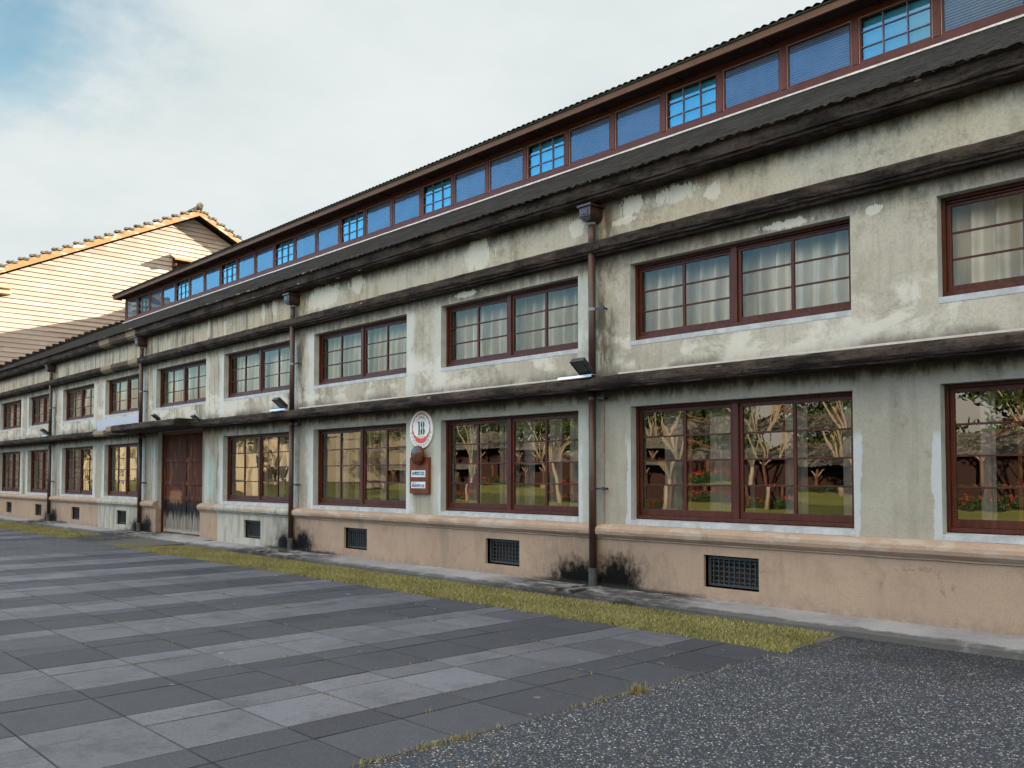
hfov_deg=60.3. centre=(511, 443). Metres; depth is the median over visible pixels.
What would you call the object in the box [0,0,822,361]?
sky
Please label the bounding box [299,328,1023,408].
ledge
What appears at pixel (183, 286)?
clerestory window
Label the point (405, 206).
clerestory window
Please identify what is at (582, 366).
floodlight
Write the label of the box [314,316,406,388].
window
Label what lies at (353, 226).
clerestory window
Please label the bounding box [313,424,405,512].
window
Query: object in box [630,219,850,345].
window
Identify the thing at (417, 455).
wooden disc
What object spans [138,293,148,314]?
clerestory window
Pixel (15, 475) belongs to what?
window
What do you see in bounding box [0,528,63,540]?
paving
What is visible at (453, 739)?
weeds
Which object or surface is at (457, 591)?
grass
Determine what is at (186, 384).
window
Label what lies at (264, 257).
clerestory window
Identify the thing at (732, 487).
window
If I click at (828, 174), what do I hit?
warehouse building
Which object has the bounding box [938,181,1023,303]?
window
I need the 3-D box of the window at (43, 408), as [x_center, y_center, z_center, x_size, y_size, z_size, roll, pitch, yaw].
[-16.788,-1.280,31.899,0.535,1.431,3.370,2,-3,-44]
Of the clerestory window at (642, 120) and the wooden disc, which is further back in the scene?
the clerestory window at (642, 120)
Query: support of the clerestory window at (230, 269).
in the warehouse building at (828, 174)
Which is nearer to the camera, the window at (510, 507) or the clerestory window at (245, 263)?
the window at (510, 507)
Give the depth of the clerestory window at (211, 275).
34.82 m
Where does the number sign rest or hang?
attached to the warehouse building at (828, 174)
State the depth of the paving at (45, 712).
7.68 m
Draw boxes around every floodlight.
[40,428,49,435]
[151,414,160,419]
[190,414,199,421]
[270,397,289,410]
[557,357,595,379]
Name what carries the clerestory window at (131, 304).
in the warehouse building at (828, 174)
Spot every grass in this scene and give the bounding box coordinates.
[0,520,99,537]
[114,542,833,653]
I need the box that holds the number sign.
[410,411,433,447]
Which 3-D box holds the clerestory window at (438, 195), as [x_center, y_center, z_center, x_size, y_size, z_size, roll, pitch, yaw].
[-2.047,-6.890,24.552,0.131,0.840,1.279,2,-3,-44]
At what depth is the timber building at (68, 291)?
47.67 m
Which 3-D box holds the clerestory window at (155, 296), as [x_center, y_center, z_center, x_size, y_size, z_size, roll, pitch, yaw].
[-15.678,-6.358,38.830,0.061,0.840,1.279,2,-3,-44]
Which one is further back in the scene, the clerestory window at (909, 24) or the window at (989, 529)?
the clerestory window at (909, 24)
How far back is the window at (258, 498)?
20.11 m
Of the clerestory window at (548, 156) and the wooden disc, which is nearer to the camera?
the wooden disc
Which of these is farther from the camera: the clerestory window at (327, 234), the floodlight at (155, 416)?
the clerestory window at (327, 234)
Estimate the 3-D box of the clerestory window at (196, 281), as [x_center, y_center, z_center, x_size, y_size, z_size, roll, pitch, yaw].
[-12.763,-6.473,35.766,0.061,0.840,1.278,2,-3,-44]
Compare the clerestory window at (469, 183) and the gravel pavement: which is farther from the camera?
the clerestory window at (469, 183)
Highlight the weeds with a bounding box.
[21,577,777,767]
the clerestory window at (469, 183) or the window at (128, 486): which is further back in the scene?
the window at (128, 486)
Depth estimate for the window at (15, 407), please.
35.05 m
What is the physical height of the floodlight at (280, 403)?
0.260 m
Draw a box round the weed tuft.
[626,680,647,693]
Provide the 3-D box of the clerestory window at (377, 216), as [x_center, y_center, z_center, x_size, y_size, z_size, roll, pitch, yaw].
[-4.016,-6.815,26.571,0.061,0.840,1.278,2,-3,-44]
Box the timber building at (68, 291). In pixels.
[0,202,242,364]
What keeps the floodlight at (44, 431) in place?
on the warehouse building at (828, 174)
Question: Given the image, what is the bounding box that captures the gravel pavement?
[353,636,1023,767]
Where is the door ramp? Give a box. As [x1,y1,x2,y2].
[64,531,211,547]
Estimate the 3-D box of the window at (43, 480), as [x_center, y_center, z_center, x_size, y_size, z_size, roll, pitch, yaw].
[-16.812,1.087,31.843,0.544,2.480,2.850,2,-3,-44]
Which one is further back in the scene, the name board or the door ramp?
the door ramp
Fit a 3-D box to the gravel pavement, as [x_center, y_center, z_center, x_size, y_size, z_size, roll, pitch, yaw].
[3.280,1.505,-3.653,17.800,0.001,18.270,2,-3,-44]
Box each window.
[0,400,21,431]
[0,452,19,493]
[27,449,51,494]
[28,394,52,427]
[61,446,92,497]
[62,385,93,422]
[103,443,141,499]
[105,375,138,417]
[126,298,136,318]
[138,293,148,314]
[150,288,160,310]
[156,360,205,410]
[163,283,174,305]
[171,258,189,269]
[176,277,188,301]
[190,272,202,296]
[205,266,218,290]
[221,259,235,285]
[222,432,288,507]
[223,342,289,400]
[238,252,253,279]
[256,245,272,273]
[275,237,292,266]
[295,229,314,259]
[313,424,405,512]
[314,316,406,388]
[317,220,337,251]
[341,210,362,243]
[366,200,389,234]
[393,188,418,225]
[423,176,450,214]
[440,411,578,521]
[441,278,577,371]
[455,163,484,203]
[489,148,522,191]
[527,132,563,178]
[569,114,609,164]
[615,95,660,148]
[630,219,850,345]
[631,391,854,535]
[666,73,716,130]
[723,49,779,110]
[787,21,850,88]
[859,0,932,63]
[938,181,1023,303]
[941,0,1023,34]
[942,379,1023,544]
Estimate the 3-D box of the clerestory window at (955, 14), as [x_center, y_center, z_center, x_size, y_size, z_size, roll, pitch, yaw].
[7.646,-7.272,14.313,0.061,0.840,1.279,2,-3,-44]
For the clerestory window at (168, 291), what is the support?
in the warehouse building at (828, 174)
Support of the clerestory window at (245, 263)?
in the warehouse building at (828, 174)
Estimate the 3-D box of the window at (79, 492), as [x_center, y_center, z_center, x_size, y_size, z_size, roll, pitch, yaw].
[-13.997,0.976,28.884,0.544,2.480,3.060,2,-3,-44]
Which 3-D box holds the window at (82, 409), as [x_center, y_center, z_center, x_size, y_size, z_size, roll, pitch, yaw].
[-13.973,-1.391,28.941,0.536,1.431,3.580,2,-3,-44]
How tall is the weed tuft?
0.092 m
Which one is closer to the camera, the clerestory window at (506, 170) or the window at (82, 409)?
the clerestory window at (506, 170)
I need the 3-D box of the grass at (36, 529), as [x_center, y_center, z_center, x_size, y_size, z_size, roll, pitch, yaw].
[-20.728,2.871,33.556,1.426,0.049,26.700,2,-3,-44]
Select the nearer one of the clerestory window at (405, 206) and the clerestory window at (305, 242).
the clerestory window at (405, 206)
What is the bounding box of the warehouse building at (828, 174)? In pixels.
[0,0,1023,636]
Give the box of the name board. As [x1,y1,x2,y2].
[410,457,430,493]
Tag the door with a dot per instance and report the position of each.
(182, 451)
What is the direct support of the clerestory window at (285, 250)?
in the warehouse building at (828, 174)
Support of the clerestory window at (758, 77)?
in the warehouse building at (828, 174)
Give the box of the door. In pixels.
[158,429,202,536]
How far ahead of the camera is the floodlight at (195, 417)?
20.68 m
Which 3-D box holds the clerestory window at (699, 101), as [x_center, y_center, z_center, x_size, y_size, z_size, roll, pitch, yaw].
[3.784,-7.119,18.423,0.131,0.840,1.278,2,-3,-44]
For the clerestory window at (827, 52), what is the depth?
16.36 m
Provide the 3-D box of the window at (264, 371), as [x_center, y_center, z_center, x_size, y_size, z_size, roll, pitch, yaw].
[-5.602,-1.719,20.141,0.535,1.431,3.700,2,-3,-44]
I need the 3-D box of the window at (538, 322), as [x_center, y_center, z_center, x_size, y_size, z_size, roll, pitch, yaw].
[0.090,-1.942,14.157,0.534,1.431,3.694,2,-3,-44]
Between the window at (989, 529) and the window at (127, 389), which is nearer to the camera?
the window at (989, 529)
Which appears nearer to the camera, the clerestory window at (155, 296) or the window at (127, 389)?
the window at (127, 389)
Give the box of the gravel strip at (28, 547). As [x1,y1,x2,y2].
[0,539,127,555]
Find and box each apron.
[0,515,135,533]
[184,540,1023,660]
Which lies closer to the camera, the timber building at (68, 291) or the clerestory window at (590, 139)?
the clerestory window at (590, 139)
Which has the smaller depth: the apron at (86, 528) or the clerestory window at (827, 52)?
the clerestory window at (827, 52)
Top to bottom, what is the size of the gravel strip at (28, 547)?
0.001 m
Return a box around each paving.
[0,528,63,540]
[0,549,779,767]
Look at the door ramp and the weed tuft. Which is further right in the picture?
the weed tuft
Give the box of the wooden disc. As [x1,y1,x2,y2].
[411,446,423,464]
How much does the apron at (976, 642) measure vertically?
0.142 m

